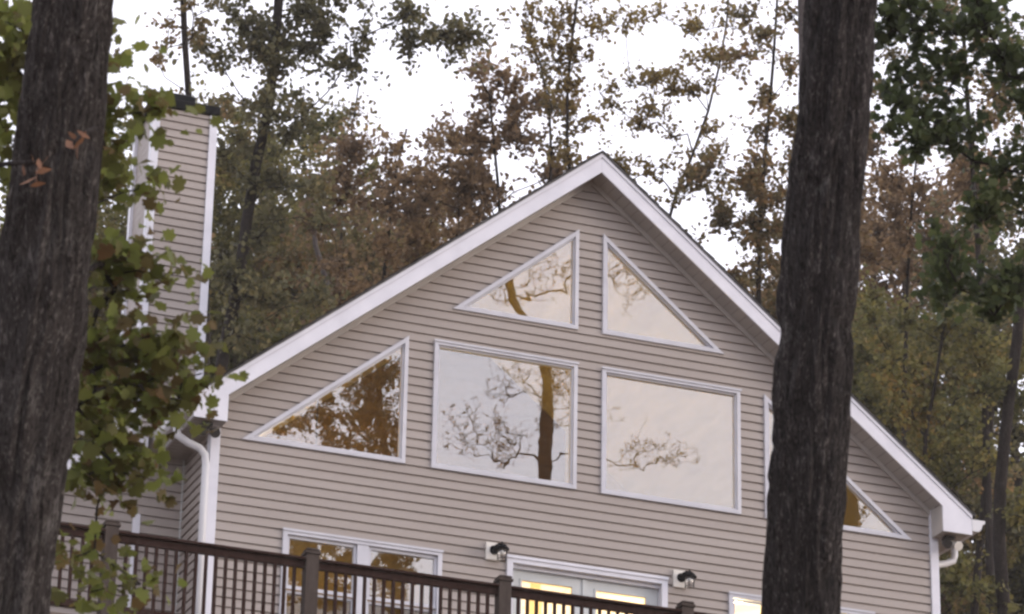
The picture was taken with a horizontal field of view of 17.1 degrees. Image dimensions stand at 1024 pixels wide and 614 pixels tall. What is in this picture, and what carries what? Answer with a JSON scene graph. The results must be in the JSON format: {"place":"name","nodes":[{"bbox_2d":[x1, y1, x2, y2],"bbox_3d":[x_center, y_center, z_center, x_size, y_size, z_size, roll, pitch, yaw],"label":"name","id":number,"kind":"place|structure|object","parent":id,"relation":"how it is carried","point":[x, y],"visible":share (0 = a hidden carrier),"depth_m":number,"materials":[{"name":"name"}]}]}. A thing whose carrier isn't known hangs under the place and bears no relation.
{"place":"outdoors","nodes":[
{"label":"outdoors","id":0,"kind":"place"},
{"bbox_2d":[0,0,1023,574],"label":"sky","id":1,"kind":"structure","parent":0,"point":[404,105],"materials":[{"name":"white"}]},
{"bbox_3d":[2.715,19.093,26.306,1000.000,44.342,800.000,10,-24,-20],"label":"ground","id":2,"kind":"structure","parent":0,"visible":0},
{"bbox_2d":[0,197,121,441],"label":"forest tree","id":3,"kind":"object","parent":2,"relation":"on","point":[93,293],"visible":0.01,"depth_m":70.84,"materials":[{"name":"green plant"}]},
{"bbox_2d":[0,106,223,440],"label":"forest tree","id":4,"kind":"object","parent":2,"relation":"on","point":[113,219],"visible":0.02,"depth_m":72.16,"materials":[{"name":"green plant"}]},
{"bbox_2d":[0,0,248,613],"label":"oak tree","id":5,"kind":"object","parent":2,"relation":"on","point":[62,171],"visible":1,"depth_m":16.99,"materials":[{"name":"green plant"}]},
{"bbox_2d":[144,0,239,375],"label":"slender tree","id":6,"kind":"object","parent":2,"relation":"on","point":[183,9],"visible":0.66,"depth_m":55.92,"materials":[{"name":"green plant"}]},
{"bbox_2d":[126,184,278,373],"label":"forest tree","id":7,"kind":"object","parent":2,"relation":"on","point":[225,236],"depth_m":77.16,"materials":[{"name":"green plant"}]},
{"bbox_2d":[75,71,402,438],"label":"forest tree","id":8,"kind":"object","parent":2,"relation":"on","point":[224,216],"visible":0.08,"depth_m":71.82,"materials":[{"name":"green plant"}]},
{"bbox_2d":[212,190,331,327],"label":"forest tree","id":9,"kind":"object","parent":2,"relation":"on","point":[253,255],"depth_m":83.51,"materials":[{"name":"green plant"}]},
{"bbox_2d":[209,214,378,367],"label":"forest tree","id":10,"kind":"object","parent":2,"relation":"on","point":[231,360],"depth_m":75.22,"materials":[{"name":"green plant"}]},
{"bbox_2d":[229,203,367,358],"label":"slender tree","id":11,"kind":"object","parent":2,"relation":"on","point":[275,338],"visible":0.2,"depth_m":65.89,"materials":[{"name":"green plant"}]},
{"bbox_2d":[162,0,498,378],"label":"tall tree","id":12,"kind":"object","parent":2,"relation":"on","point":[239,278],"visible":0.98,"depth_m":57.87,"materials":[{"name":"green plant"}]},
{"bbox_2d":[224,177,457,344],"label":"forest tree","id":13,"kind":"object","parent":2,"relation":"on","point":[295,256],"visible":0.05,"depth_m":69.44,"materials":[{"name":"brown plant"}]},
{"bbox_2d":[307,86,377,277],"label":"slender tree","id":14,"kind":"object","parent":2,"relation":"on","point":[354,110],"visible":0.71,"depth_m":69.97,"materials":[{"name":"green plant"}]},
{"bbox_2d":[280,101,456,324],"bbox_3d":[-2.611,5.269,59.163,3.489,19.107,3.364,-9,-25,22],"label":"tree","id":15,"kind":"object","parent":2,"relation":"on","point":[353,150],"visible":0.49,"depth_m":61.84,"materials":[{"name":"brown plant"}]},
{"bbox_2d":[50,519,710,613],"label":"deck","id":16,"kind":"structure","parent":2,"relation":"on","point":[311,565],"depth_m":35.02,"materials":[{"name":"brown wood"}]},
{"bbox_2d":[305,166,455,266],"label":"forest tree","id":17,"kind":"object","parent":2,"relation":"on","point":[396,227],"depth_m":79.00,"materials":[{"name":"orange plant"}]},
{"bbox_2d":[343,190,514,262],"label":"forest tree","id":18,"kind":"object","parent":2,"relation":"on","point":[400,232],"depth_m":73.82,"materials":[{"name":"orange plant"}]},
{"bbox_2d":[347,41,595,242],"bbox_3d":[-0.861,4.579,57.184,4.351,19.446,2.625,-10,-25,24],"label":"tree","id":19,"kind":"object","parent":2,"relation":"on","point":[476,182],"visible":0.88,"depth_m":59.89,"materials":[{"name":"brown plant"}]},
{"bbox_2d":[50,93,984,613],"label":"house","id":20,"kind":"structure","parent":2,"relation":"on","point":[562,383],"depth_m":40.10,"materials":[{"name":"beige plastic"}]},
{"bbox_2d":[199,422,219,437],"bbox_3d":[-3.360,1.360,37.639,0.267,0.185,0.215,10,-24,-20],"label":"floodlight","id":21,"kind":"object","parent":20,"relation":"attached to","point":[215,434],"visible":0.59,"depth_m":37.59,"materials":[{"name":"metal"}]},
{"bbox_2d":[315,400,318,444],"bbox_3d":[-2.345,1.786,40.712,0.320,1.810,0.320,10,-24,-20],"label":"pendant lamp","id":22,"kind":"object","parent":20,"relation":"hanging from","point":[316,423],"depth_m":40.88,"materials":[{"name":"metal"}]},
{"bbox_2d":[241,336,408,464],"bbox_3d":[-2.102,0.907,38.601,1.931,1.560,0.073,10,-24,-20],"label":"window","id":23,"kind":"structure","parent":20,"relation":"in","point":[255,436],"depth_m":38.57,"materials":[{"name":"white plastic"}]},
{"bbox_2d":[279,527,443,613],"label":"window","id":24,"kind":"structure","parent":20,"relation":"in","point":[361,548],"depth_m":37.98,"materials":[{"name":"white plastic"}]},
{"bbox_2d":[485,541,508,561],"bbox_3d":[-0.157,2.752,38.542,0.176,0.240,0.298,17,-27,-33],"label":"wall lantern","id":25,"kind":"object","parent":20,"relation":"attached to","point":[493,551],"depth_m":38.57,"materials":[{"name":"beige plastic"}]},
{"bbox_2d":[430,339,578,489],"bbox_3d":[-0.081,1.244,39.324,1.804,1.568,0.086,10,-24,-20],"label":"window","id":26,"kind":"structure","parent":20,"relation":"in","point":[439,344],"depth_m":39.39,"materials":[{"name":"white plastic"}]},
{"bbox_2d":[453,229,579,329],"bbox_3d":[0.048,-0.443,40.075,1.572,1.286,0.073,10,-24,-20],"label":"window","id":27,"kind":"structure","parent":20,"relation":"in","point":[574,238],"depth_m":40.08,"materials":[{"name":"white plastic"}]},
{"bbox_2d":[506,554,668,613],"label":"french door","id":28,"kind":"structure","parent":20,"relation":"in","point":[585,580],"depth_m":39.01,"materials":[{"name":"white plastic"}]},
{"bbox_2d":[601,234,723,353],"bbox_3d":[1.798,-0.147,40.706,1.572,1.286,0.073,10,-24,-20],"label":"window frame","id":29,"kind":"structure","parent":20,"relation":"in","point":[709,346],"depth_m":40.65,"materials":[{"name":"white plastic"}]},
{"bbox_2d":[600,366,741,514],"bbox_3d":[1.865,1.574,40.026,1.804,1.568,0.086,10,-24,-20],"label":"window","id":30,"kind":"structure","parent":20,"relation":"in","point":[735,393],"depth_m":40.10,"materials":[{"name":"white plastic"}]},
{"bbox_2d":[672,569,696,588],"bbox_3d":[1.998,3.127,39.315,0.176,0.240,0.298,17,-27,-33],"label":"wall lantern","id":31,"kind":"object","parent":20,"relation":"attached to","point":[680,578],"depth_m":39.34,"materials":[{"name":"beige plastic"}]},
{"bbox_2d":[728,591,874,613],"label":"window","id":32,"kind":"structure","parent":20,"relation":"in","point":[734,597],"depth_m":39.65,"materials":[{"name":"white plastic"}]},
{"bbox_2d":[763,394,911,540],"bbox_3d":[3.881,1.922,40.759,1.931,1.560,0.073,10,-24,-20],"label":"window","id":33,"kind":"structure","parent":20,"relation":"in","point":[896,533],"depth_m":40.68,"materials":[{"name":"white plastic"}]},
{"bbox_2d":[941,535,962,550],"bbox_3d":[5.234,2.825,40.759,0.267,0.185,0.215,10,-24,-20],"label":"floodlight","id":34,"kind":"object","parent":20,"relation":"attached to","point":[947,542],"visible":1,"depth_m":40.70,"materials":[{"name":"metal"}]},
{"bbox_2d":[496,0,583,180],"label":"sapling","id":35,"kind":"object","parent":2,"relation":"on","point":[549,108],"visible":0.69,"depth_m":58.00,"materials":[{"name":"plant"}]},
{"bbox_2d":[498,0,617,170],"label":"sapling","id":36,"kind":"object","parent":2,"relation":"on","point":[571,49],"visible":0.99,"depth_m":56.93,"materials":[{"name":"plant"}]},
{"bbox_2d":[557,0,769,219],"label":"sparse tree","id":37,"kind":"object","parent":2,"relation":"on","point":[654,78],"visible":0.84,"depth_m":62.95,"materials":[{"name":"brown plant"}]},
{"bbox_2d":[669,0,798,318],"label":"brown tree","id":38,"kind":"object","parent":2,"relation":"on","point":[751,182],"visible":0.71,"depth_m":61.81,"materials":[{"name":"grey plant"}]},
{"bbox_2d":[747,275,875,374],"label":"forest tree","id":39,"kind":"object","parent":2,"relation":"on","point":[766,293],"depth_m":74.30,"materials":[{"name":"brown plant"}]},
{"bbox_2d":[760,0,877,613],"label":"oak tree","id":40,"kind":"object","parent":2,"relation":"on","point":[816,296],"visible":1,"depth_m":18.83,"materials":[{"name":"brown plant"}]},
{"bbox_2d":[798,0,871,138],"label":"tall tree","id":41,"kind":"object","parent":2,"relation":"on","point":[800,20],"visible":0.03,"depth_m":58.90,"materials":[{"name":"brown plant"}]},
{"bbox_2d":[740,158,1022,613],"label":"forest tree","id":42,"kind":"object","parent":2,"relation":"on","point":[876,228],"visible":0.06,"depth_m":75.83,"materials":[{"name":"orange plant"}]},
{"bbox_2d":[851,290,1023,495],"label":"olive tree","id":43,"kind":"object","parent":2,"relation":"on","point":[918,410],"visible":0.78,"depth_m":59.92,"materials":[{"name":"green plant"}]},
{"bbox_2d":[851,263,1023,613],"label":"forest tree","id":44,"kind":"object","parent":2,"relation":"on","point":[867,399],"visible":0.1,"depth_m":68.42,"materials":[{"name":"green plant"}]},
{"bbox_2d":[853,131,1023,613],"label":"forest tree","id":45,"kind":"object","parent":2,"relation":"on","point":[1017,434],"visible":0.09,"depth_m":70.57,"materials":[{"name":"green plant"}]},
{"bbox_2d":[859,92,1023,445],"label":"tree","id":46,"kind":"object","parent":2,"relation":"on","point":[869,254],"visible":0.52,"depth_m":63.91,"materials":[{"name":"brown plant"}]},
{"bbox_2d":[870,0,1023,327],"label":"broadleaf tree","id":47,"kind":"object","parent":2,"relation":"on","point":[984,16],"visible":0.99,"depth_m":24.96,"materials":[{"name":"green plant"}]},
{"bbox_2d":[871,0,1023,613],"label":"tall tree","id":48,"kind":"object","parent":2,"relation":"on","point":[890,54],"visible":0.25,"depth_m":60.79,"materials":[{"name":"green plant"}]},
{"bbox_2d":[930,290,1023,613],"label":"olive tree","id":49,"kind":"object","parent":2,"relation":"on","point":[998,596],"visible":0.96,"depth_m":56.91,"materials":[{"name":"green plant"}]},
{"bbox_2d":[941,393,1023,613],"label":"olive tree","id":50,"kind":"object","parent":2,"relation":"on","point":[979,536],"visible":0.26,"depth_m":63.94,"materials":[{"name":"plant"}]}
]}

